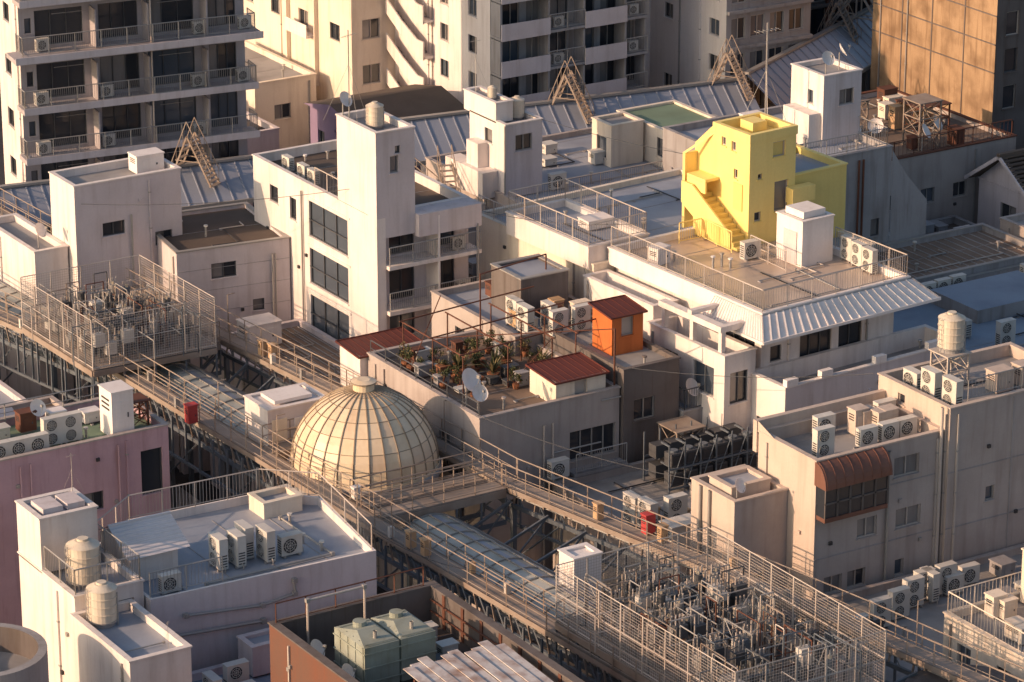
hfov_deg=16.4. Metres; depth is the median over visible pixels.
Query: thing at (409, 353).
potted shrub
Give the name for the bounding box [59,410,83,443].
air conditioner tall unit
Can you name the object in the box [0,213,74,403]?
white annex
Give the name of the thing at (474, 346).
potted shrub
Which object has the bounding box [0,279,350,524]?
arcade glass roof
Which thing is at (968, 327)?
air conditioner unit
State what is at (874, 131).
roof railing
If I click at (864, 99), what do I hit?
steel lattice stand
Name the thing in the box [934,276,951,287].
air conditioner unit
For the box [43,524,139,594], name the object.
roof railing
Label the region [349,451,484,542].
cross catwalk
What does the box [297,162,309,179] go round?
air conditioner unit
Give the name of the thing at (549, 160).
rooftop cabinet
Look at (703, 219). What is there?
roof railing
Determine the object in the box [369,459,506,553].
cross catwalk
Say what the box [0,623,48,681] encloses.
round parapet roof
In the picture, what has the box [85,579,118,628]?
cylindrical water tank
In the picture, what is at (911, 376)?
air conditioner unit
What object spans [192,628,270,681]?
blue roof building
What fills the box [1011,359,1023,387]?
rooftop cabinet
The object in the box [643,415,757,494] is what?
condenser rack
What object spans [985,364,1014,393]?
rooftop cabinet
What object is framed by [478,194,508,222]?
roof railing
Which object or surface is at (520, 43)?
stair apartment building
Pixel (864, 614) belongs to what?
air conditioner unit
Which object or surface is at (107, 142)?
air conditioner unit
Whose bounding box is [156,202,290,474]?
grey lowrise building
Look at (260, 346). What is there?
tan junction box
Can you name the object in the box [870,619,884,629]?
rooftop cabinet
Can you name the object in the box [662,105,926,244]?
grey concrete building
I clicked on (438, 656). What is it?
rusty roof box
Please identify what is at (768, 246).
roof railing
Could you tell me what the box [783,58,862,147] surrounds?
white stair tower
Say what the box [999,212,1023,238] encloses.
brown wall house
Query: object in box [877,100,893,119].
rooftop cabinet
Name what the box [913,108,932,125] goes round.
rooftop cabinet
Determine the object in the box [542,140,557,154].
rooftop cabinet
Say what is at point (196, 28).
air conditioner unit
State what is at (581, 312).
air conditioner tall unit
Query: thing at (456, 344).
planter box
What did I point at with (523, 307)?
air conditioner tall unit
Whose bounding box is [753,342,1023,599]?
beige apartment building
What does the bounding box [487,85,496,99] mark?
cylindrical water tank
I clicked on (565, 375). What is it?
red roof shed
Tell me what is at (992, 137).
roof railing
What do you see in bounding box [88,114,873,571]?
overhead cables
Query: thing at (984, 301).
blue membrane roof building
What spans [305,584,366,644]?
pipe frame
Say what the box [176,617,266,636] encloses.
wall pipe
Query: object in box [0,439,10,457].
air conditioner unit
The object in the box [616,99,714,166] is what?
green roof penthouse
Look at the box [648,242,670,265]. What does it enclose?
rooftop cabinet
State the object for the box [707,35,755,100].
maintenance stair gantry
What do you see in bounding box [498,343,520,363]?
spiky agave plant
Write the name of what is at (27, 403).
tin roof house
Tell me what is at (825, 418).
air conditioner unit
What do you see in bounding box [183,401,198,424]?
red junction box
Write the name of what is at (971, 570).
air conditioner unit
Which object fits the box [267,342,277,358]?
tan junction box
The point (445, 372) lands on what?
potted shrub
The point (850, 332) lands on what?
cream terrace building
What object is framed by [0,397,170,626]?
pink building
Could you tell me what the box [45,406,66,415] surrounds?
rooftop cabinet
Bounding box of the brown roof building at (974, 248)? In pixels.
[874,223,1023,282]
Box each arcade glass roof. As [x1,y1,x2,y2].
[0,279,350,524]
[387,500,917,681]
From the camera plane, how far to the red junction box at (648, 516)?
157.08 m
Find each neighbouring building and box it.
[247,111,279,206]
[889,215,974,231]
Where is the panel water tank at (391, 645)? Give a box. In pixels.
[333,608,436,681]
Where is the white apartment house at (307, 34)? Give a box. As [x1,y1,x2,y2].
[244,0,394,100]
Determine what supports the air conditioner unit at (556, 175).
on the blue roof office at (573, 147)
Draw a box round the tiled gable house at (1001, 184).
[964,148,1023,229]
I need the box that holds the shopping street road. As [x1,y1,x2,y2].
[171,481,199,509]
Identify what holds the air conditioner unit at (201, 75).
on the balcony apartment building at (147, 58)
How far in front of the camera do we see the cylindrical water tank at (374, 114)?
179.94 m
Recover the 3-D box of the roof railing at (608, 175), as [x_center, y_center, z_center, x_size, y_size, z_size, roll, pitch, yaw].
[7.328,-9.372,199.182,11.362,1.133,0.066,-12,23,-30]
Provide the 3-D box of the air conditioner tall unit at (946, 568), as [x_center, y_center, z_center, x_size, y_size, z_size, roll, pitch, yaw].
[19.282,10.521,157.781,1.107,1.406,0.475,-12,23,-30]
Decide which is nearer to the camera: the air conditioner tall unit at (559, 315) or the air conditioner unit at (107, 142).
the air conditioner tall unit at (559, 315)
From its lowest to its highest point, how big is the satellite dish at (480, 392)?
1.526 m
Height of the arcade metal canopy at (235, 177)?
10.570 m
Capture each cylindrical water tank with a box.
[64,536,101,589]
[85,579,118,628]
[365,101,383,129]
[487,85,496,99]
[511,95,524,119]
[937,310,966,353]
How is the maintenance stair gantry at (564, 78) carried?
on the arcade metal canopy at (443, 131)
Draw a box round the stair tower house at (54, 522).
[14,487,144,681]
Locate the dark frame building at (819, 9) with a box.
[810,0,871,91]
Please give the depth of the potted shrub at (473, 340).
173.61 m
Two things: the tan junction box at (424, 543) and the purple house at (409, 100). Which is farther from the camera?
the purple house at (409, 100)
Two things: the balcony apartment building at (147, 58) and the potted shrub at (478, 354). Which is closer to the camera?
the potted shrub at (478, 354)
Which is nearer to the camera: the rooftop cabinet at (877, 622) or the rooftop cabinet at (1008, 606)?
the rooftop cabinet at (1008, 606)
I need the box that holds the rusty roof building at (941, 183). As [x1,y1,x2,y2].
[860,89,1016,227]
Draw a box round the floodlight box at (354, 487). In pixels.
[350,484,361,499]
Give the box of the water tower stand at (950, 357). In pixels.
[929,347,971,383]
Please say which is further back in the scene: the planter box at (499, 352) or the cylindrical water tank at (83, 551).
the planter box at (499, 352)
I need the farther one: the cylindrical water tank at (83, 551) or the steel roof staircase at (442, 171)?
the steel roof staircase at (442, 171)
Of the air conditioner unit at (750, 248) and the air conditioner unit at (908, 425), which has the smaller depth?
the air conditioner unit at (908, 425)
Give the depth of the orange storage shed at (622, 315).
171.20 m
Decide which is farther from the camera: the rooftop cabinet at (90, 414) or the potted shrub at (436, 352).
the potted shrub at (436, 352)
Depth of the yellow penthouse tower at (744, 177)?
180.09 m
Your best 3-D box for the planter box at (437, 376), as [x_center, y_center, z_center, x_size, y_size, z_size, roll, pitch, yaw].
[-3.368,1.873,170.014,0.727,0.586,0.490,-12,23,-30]
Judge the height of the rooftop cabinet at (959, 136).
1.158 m
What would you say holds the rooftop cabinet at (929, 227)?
on the neighbouring building at (952, 221)
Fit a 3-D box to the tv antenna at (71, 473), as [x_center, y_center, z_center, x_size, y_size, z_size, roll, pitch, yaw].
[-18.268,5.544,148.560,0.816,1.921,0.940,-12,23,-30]
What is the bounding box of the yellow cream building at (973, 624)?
[942,547,1023,679]
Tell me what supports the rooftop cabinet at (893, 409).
on the beige apartment building at (945, 483)
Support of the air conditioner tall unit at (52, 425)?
on the pink building at (110, 471)
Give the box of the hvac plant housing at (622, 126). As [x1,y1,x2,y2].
[591,111,644,167]
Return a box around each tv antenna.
[65,455,80,490]
[323,30,364,119]
[462,37,485,91]
[746,22,785,119]
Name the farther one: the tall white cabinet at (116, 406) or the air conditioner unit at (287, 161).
the air conditioner unit at (287, 161)
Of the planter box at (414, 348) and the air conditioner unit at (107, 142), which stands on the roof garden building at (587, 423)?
the planter box at (414, 348)
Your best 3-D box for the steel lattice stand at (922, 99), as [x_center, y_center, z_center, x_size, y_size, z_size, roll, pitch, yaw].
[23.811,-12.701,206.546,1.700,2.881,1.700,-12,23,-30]
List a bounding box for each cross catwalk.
[120,316,221,375]
[262,418,296,485]
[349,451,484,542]
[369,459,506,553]
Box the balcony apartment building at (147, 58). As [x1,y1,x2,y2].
[0,0,263,183]
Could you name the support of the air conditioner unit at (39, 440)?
on the pink building at (110, 471)
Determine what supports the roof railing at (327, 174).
on the white office building at (370, 250)
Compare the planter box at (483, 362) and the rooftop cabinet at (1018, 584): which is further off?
the planter box at (483, 362)
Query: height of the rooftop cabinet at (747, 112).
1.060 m
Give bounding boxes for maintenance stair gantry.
[171,117,220,187]
[548,56,593,123]
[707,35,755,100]
[817,0,861,44]
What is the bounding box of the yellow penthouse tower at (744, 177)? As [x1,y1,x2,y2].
[681,112,847,251]
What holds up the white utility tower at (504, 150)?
on the blue roof office at (573, 147)
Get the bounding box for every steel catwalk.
[0,188,1023,681]
[0,267,702,681]
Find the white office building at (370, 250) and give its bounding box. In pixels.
[252,109,481,339]
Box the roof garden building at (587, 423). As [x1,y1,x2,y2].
[367,328,627,640]
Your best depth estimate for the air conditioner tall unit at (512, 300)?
175.52 m
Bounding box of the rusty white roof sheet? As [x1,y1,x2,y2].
[403,640,553,681]
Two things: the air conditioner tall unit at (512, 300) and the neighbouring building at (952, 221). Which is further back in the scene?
the neighbouring building at (952, 221)
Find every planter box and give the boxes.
[410,345,425,361]
[413,360,431,377]
[415,346,431,360]
[432,372,450,386]
[435,362,450,372]
[450,339,463,354]
[453,385,467,393]
[479,357,486,369]
[485,375,499,384]
[494,342,508,354]
[500,362,519,377]
[501,377,514,385]
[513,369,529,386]
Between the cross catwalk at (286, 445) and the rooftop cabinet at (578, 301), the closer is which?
the cross catwalk at (286, 445)
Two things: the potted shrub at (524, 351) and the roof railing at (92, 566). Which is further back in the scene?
the potted shrub at (524, 351)
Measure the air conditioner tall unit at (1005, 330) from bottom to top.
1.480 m
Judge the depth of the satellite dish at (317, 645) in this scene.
140.03 m
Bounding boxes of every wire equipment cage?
[20,255,217,400]
[555,527,886,681]
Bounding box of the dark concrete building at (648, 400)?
[541,315,680,462]
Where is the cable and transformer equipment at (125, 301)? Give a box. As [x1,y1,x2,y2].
[31,271,210,366]
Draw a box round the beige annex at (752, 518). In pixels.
[690,464,788,609]
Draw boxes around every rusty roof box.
[424,620,438,640]
[434,653,445,673]
[436,637,459,663]
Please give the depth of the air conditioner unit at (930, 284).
190.69 m
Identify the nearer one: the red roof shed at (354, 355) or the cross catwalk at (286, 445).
the cross catwalk at (286, 445)
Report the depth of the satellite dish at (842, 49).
196.92 m
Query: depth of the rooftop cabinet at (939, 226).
203.74 m
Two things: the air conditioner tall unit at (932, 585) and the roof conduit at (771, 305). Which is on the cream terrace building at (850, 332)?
the roof conduit at (771, 305)
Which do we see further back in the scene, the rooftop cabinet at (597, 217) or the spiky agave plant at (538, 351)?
the rooftop cabinet at (597, 217)
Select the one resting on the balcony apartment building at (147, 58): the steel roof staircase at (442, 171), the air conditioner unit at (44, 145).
the air conditioner unit at (44, 145)
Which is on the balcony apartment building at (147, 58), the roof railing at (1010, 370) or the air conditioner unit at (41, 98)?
the air conditioner unit at (41, 98)
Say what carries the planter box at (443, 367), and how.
on the roof garden building at (587, 423)
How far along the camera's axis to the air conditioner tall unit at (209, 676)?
144.01 m
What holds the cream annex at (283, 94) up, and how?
on the ground
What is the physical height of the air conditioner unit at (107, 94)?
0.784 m
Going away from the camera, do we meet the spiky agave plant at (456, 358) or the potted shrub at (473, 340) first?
the spiky agave plant at (456, 358)
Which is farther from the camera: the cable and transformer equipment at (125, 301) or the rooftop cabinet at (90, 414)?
the cable and transformer equipment at (125, 301)
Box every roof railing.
[0,380,115,421]
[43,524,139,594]
[97,468,371,548]
[149,556,222,597]
[275,566,423,622]
[314,167,337,195]
[370,340,479,415]
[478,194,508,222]
[509,179,646,245]
[557,161,661,193]
[611,226,907,311]
[679,218,731,252]
[750,235,786,272]
[798,116,887,154]
[888,119,1012,156]
[967,366,1023,400]
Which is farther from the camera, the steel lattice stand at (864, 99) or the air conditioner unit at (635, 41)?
the air conditioner unit at (635, 41)
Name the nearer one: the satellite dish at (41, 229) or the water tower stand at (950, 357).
the water tower stand at (950, 357)
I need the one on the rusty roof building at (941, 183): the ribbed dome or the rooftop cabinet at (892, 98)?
the rooftop cabinet at (892, 98)
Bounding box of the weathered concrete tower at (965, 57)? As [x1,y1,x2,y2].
[870,0,1023,148]
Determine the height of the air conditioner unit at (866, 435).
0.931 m
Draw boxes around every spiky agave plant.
[438,348,481,376]
[480,356,501,375]
[481,346,510,372]
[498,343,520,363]
[525,346,558,360]
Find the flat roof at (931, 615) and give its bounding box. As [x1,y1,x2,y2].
[778,543,1023,681]
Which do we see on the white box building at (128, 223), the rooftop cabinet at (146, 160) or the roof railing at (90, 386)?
the rooftop cabinet at (146, 160)
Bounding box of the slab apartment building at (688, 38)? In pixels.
[649,0,813,108]
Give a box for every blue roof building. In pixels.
[0,380,25,405]
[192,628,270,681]
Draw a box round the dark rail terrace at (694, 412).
[678,385,703,437]
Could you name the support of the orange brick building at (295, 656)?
on the ground
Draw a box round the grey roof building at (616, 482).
[553,449,757,599]
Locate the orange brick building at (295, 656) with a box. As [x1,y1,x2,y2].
[267,580,584,681]
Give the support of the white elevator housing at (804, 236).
on the cream terrace building at (850, 332)
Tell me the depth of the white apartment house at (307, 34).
229.92 m
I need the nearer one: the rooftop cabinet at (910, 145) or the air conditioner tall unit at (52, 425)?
the air conditioner tall unit at (52, 425)
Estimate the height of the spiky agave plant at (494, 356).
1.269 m
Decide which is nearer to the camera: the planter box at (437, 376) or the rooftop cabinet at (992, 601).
the rooftop cabinet at (992, 601)
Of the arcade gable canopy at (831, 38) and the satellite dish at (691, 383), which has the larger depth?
the arcade gable canopy at (831, 38)
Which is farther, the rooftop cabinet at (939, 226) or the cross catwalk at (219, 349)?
the rooftop cabinet at (939, 226)
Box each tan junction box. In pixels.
[257,338,267,356]
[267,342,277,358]
[404,528,416,548]
[419,536,432,556]
[592,500,604,520]
[656,522,668,542]
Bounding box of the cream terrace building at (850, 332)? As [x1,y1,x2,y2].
[476,167,942,453]
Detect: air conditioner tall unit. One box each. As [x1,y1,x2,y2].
[40,414,63,445]
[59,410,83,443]
[201,670,222,681]
[208,530,228,572]
[222,658,248,681]
[226,527,246,569]
[234,519,254,559]
[255,523,275,564]
[505,294,523,329]
[516,302,534,332]
[541,299,557,328]
[548,307,568,337]
[571,302,590,332]
[623,490,639,526]
[637,495,658,535]
[663,491,687,518]
[812,424,834,457]
[840,234,855,262]
[851,240,867,268]
[861,245,877,274]
[869,594,891,627]
[887,585,910,621]
[902,574,924,610]
[913,566,935,597]
[920,365,941,399]
[920,566,940,603]
[935,560,957,596]
[941,374,963,404]
[995,317,1016,344]
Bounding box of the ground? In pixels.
[0,89,602,681]
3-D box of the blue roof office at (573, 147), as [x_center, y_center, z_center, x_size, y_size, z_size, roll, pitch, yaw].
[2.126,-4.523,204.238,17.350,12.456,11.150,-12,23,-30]
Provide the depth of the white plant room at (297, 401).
167.88 m
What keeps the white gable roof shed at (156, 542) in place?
on the white roof terrace building at (322, 523)
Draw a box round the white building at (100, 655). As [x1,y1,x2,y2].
[70,598,192,681]
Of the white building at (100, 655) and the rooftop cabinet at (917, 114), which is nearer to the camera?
the white building at (100, 655)
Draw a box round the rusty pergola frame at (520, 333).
[399,253,615,393]
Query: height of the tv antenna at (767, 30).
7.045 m
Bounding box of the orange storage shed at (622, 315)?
[588,295,647,355]
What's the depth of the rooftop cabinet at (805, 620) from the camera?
153.97 m
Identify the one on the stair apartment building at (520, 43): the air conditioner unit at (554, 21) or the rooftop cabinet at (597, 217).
the air conditioner unit at (554, 21)
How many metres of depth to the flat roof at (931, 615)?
156.77 m
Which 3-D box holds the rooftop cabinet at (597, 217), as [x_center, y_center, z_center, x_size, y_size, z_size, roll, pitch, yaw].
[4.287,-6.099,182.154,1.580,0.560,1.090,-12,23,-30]
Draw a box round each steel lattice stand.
[860,96,869,130]
[895,95,951,133]
[902,93,943,150]
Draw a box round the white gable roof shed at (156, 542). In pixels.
[99,511,189,580]
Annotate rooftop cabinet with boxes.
[0,422,10,439]
[14,407,36,432]
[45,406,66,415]
[78,405,99,424]
[127,147,164,173]
[236,312,281,346]
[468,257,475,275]
[484,280,490,296]
[508,308,515,327]
[534,316,538,330]
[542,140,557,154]
[542,154,557,166]
[547,296,564,306]
[569,298,590,318]
[577,211,613,230]
[587,148,605,164]
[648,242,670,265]
[658,513,690,548]
[738,110,763,115]
[798,616,813,626]
[819,625,836,646]
[847,403,869,435]
[862,404,873,425]
[870,407,890,424]
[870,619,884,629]
[876,84,898,105]
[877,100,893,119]
[877,403,899,418]
[882,94,902,102]
[888,102,911,129]
[906,134,917,150]
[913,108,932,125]
[925,220,934,234]
[930,220,948,232]
[947,124,964,145]
[984,588,1007,618]
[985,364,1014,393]
[988,555,1016,578]
[995,585,1016,592]
[999,593,1018,619]
[1004,615,1023,641]
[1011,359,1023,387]
[1012,623,1023,645]
[1013,580,1020,589]
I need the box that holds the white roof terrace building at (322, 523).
[100,495,376,670]
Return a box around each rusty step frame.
[133,392,149,425]
[657,415,705,459]
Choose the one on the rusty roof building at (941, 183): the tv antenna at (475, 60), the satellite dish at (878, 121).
the satellite dish at (878, 121)
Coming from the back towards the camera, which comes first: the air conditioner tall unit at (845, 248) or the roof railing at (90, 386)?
the air conditioner tall unit at (845, 248)
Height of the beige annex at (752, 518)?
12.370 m
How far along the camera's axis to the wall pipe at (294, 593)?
148.29 m
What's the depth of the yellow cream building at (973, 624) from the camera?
149.52 m
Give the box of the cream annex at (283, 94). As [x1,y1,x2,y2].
[245,40,316,148]
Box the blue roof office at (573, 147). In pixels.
[425,127,661,257]
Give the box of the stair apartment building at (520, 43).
[385,0,650,173]
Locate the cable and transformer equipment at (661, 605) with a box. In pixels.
[584,555,867,681]
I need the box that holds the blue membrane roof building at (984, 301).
[893,264,1023,350]
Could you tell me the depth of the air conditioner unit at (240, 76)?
211.20 m
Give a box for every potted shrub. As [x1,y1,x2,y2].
[396,341,412,367]
[403,348,413,371]
[428,346,444,362]
[429,368,435,379]
[435,358,447,364]
[438,366,450,388]
[449,363,459,377]
[451,364,460,382]
[454,374,461,385]
[463,338,470,354]
[468,336,479,352]
[468,340,481,357]
[470,350,484,372]
[482,331,495,350]
[482,338,492,353]
[496,333,510,350]
[505,366,519,376]
[507,372,522,389]
[517,335,531,356]
[524,351,533,362]
[537,353,548,360]
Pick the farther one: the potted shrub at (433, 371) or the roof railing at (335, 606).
the potted shrub at (433, 371)
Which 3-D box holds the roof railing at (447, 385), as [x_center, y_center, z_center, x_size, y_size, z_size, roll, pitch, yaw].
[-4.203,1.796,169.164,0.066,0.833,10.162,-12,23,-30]
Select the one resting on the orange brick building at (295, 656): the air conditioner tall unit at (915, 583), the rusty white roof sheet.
the rusty white roof sheet
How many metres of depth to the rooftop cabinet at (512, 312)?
175.47 m
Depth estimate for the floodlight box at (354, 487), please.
160.88 m
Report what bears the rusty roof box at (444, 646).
on the orange brick building at (295, 656)
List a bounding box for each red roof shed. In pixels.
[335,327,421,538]
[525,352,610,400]
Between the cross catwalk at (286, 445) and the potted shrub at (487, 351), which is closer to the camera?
the cross catwalk at (286, 445)
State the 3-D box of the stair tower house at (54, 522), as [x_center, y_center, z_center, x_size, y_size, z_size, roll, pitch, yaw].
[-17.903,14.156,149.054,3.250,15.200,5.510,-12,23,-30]
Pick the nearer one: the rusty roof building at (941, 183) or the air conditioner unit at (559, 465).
the air conditioner unit at (559, 465)
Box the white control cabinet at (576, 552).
[557,542,602,598]
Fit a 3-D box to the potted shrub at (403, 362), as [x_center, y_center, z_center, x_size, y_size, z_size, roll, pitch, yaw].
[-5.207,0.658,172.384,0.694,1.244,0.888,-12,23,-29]
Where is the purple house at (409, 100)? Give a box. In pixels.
[304,84,465,171]
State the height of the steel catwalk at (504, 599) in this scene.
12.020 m
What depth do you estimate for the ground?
189.36 m
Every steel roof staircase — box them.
[415,158,438,180]
[437,144,460,191]
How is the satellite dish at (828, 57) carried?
on the white stair tower at (822, 105)
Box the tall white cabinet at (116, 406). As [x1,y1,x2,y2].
[98,380,133,434]
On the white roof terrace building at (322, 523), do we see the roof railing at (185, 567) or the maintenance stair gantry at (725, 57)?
the roof railing at (185, 567)
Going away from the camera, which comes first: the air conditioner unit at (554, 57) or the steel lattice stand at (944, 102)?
the steel lattice stand at (944, 102)
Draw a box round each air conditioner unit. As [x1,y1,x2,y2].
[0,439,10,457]
[7,435,29,455]
[27,431,50,451]
[33,91,49,106]
[34,37,49,52]
[36,140,50,155]
[99,83,113,98]
[101,132,115,147]
[157,569,182,595]
[190,72,204,87]
[191,20,203,34]
[192,121,206,134]
[235,67,249,82]
[237,14,251,29]
[277,530,303,558]
[282,154,293,172]
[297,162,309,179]
[307,167,319,185]
[451,235,465,250]
[455,277,469,284]
[547,170,566,191]
[547,456,569,481]
[552,15,563,27]
[552,52,563,63]
[627,3,638,14]
[627,39,638,51]
[740,238,760,261]
[812,411,835,427]
[851,612,868,623]
[855,423,878,447]
[873,397,896,406]
[877,418,899,442]
[895,414,917,437]
[903,366,920,389]
[921,280,936,288]
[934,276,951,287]
[943,571,964,596]
[949,272,966,284]
[958,561,980,586]
[964,317,972,338]
[1019,263,1023,272]
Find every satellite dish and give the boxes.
[30,399,45,420]
[35,223,47,248]
[310,639,326,655]
[340,91,351,114]
[342,663,355,677]
[462,368,480,406]
[472,384,487,413]
[686,378,700,407]
[735,478,746,498]
[822,51,834,73]
[838,44,850,69]
[868,118,883,132]
[921,124,933,150]
[933,116,945,140]
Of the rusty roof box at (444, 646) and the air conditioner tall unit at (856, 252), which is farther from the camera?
the air conditioner tall unit at (856, 252)
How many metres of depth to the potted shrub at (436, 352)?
172.49 m
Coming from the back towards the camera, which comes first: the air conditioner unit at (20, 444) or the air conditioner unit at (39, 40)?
the air conditioner unit at (39, 40)
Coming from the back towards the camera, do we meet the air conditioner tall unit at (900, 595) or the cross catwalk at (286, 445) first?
the cross catwalk at (286, 445)
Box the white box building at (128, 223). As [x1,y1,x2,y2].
[48,158,181,417]
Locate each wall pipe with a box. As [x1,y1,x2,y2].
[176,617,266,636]
[183,577,297,618]
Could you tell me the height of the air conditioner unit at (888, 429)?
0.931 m
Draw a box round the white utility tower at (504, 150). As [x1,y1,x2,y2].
[445,85,543,198]
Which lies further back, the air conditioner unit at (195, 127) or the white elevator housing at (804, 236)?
the air conditioner unit at (195, 127)
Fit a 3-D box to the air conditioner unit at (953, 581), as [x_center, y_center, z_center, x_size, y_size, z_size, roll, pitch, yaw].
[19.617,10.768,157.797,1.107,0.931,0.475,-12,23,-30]
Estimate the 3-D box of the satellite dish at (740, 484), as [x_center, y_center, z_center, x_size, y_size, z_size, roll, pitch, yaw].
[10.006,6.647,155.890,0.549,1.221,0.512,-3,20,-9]
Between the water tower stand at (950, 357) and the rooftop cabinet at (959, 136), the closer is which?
the water tower stand at (950, 357)
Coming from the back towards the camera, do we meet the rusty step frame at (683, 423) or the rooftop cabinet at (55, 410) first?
the rusty step frame at (683, 423)
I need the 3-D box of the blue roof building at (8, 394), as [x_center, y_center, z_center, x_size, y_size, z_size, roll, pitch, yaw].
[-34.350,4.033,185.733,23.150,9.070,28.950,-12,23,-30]
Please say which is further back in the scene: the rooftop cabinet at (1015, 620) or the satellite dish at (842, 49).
the satellite dish at (842, 49)
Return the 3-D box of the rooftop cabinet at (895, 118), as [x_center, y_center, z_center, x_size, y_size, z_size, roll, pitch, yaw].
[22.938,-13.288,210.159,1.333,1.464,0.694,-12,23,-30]
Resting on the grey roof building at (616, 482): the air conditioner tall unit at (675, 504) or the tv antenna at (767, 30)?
the air conditioner tall unit at (675, 504)
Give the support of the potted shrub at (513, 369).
on the roof garden building at (587, 423)
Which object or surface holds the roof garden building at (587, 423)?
on the ground
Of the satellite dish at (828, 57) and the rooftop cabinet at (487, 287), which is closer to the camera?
the rooftop cabinet at (487, 287)
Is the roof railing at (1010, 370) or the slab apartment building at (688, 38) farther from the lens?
the slab apartment building at (688, 38)
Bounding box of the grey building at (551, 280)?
[430,254,592,355]
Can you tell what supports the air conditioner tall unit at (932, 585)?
on the flat roof at (931, 615)
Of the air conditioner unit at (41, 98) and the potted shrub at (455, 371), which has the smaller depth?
the potted shrub at (455, 371)
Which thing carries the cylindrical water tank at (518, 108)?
on the white utility tower at (504, 150)
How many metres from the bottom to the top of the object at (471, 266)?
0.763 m
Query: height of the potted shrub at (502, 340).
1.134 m
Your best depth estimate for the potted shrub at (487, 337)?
174.64 m
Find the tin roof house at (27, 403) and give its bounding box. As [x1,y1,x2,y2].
[0,395,63,416]
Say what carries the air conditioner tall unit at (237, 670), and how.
on the blue roof building at (254, 648)
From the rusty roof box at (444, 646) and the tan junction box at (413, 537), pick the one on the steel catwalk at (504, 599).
the tan junction box at (413, 537)
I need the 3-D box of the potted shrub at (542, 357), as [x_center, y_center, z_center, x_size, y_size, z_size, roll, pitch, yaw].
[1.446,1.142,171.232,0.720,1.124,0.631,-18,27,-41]
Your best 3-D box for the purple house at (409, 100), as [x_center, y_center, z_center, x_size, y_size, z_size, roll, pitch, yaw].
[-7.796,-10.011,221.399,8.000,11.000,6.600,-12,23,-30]
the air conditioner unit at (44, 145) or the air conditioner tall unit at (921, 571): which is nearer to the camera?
the air conditioner tall unit at (921, 571)
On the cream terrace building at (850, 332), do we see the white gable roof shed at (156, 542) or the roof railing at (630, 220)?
the roof railing at (630, 220)
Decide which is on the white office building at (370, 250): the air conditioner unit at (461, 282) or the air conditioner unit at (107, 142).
the air conditioner unit at (461, 282)
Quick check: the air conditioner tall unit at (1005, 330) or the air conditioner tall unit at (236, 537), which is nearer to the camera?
the air conditioner tall unit at (236, 537)
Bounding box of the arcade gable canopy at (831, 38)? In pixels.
[744,0,872,105]
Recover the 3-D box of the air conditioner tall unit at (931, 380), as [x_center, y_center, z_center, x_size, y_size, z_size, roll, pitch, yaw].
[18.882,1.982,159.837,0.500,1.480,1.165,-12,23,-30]
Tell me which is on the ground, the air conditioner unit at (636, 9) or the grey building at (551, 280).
the grey building at (551, 280)
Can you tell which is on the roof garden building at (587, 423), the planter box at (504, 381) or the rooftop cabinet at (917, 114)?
the planter box at (504, 381)
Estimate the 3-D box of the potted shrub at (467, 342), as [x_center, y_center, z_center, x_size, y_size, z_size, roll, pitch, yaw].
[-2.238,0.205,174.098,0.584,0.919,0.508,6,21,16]
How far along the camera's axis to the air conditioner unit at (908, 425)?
158.68 m
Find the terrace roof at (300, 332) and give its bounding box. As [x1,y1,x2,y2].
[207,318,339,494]
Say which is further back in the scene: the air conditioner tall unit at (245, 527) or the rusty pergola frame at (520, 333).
the rusty pergola frame at (520, 333)
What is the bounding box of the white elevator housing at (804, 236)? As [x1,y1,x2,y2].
[776,201,834,267]
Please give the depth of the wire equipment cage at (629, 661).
144.65 m
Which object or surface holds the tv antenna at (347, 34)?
on the white office building at (370, 250)
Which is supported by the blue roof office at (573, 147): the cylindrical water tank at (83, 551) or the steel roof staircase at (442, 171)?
the steel roof staircase at (442, 171)
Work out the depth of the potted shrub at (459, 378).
169.61 m
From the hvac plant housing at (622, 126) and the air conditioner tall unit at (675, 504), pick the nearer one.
the air conditioner tall unit at (675, 504)
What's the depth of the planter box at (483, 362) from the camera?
172.11 m
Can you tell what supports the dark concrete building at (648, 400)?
on the ground
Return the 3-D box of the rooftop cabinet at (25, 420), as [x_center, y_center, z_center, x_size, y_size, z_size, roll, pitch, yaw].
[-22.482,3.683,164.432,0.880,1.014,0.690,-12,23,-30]
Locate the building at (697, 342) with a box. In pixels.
[582,269,756,451]
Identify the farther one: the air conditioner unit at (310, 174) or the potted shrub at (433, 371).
the air conditioner unit at (310, 174)
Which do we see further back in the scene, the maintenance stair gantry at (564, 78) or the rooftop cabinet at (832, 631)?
the maintenance stair gantry at (564, 78)
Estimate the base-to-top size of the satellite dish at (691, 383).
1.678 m
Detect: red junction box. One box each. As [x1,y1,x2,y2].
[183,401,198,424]
[640,510,655,535]
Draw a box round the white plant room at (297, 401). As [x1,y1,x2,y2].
[243,382,324,460]
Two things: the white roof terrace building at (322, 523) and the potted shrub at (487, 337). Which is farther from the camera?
the potted shrub at (487, 337)
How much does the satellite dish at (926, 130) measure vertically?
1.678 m
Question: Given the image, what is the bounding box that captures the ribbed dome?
[287,376,441,520]
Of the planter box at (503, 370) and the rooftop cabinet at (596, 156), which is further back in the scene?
the rooftop cabinet at (596, 156)
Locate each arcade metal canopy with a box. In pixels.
[0,154,253,233]
[400,77,759,165]
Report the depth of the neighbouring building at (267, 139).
223.04 m
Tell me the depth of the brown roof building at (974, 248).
196.90 m
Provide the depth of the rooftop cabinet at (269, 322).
185.68 m
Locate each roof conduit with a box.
[124,640,165,652]
[204,515,334,585]
[770,268,840,306]
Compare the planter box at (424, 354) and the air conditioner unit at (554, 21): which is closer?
the planter box at (424, 354)

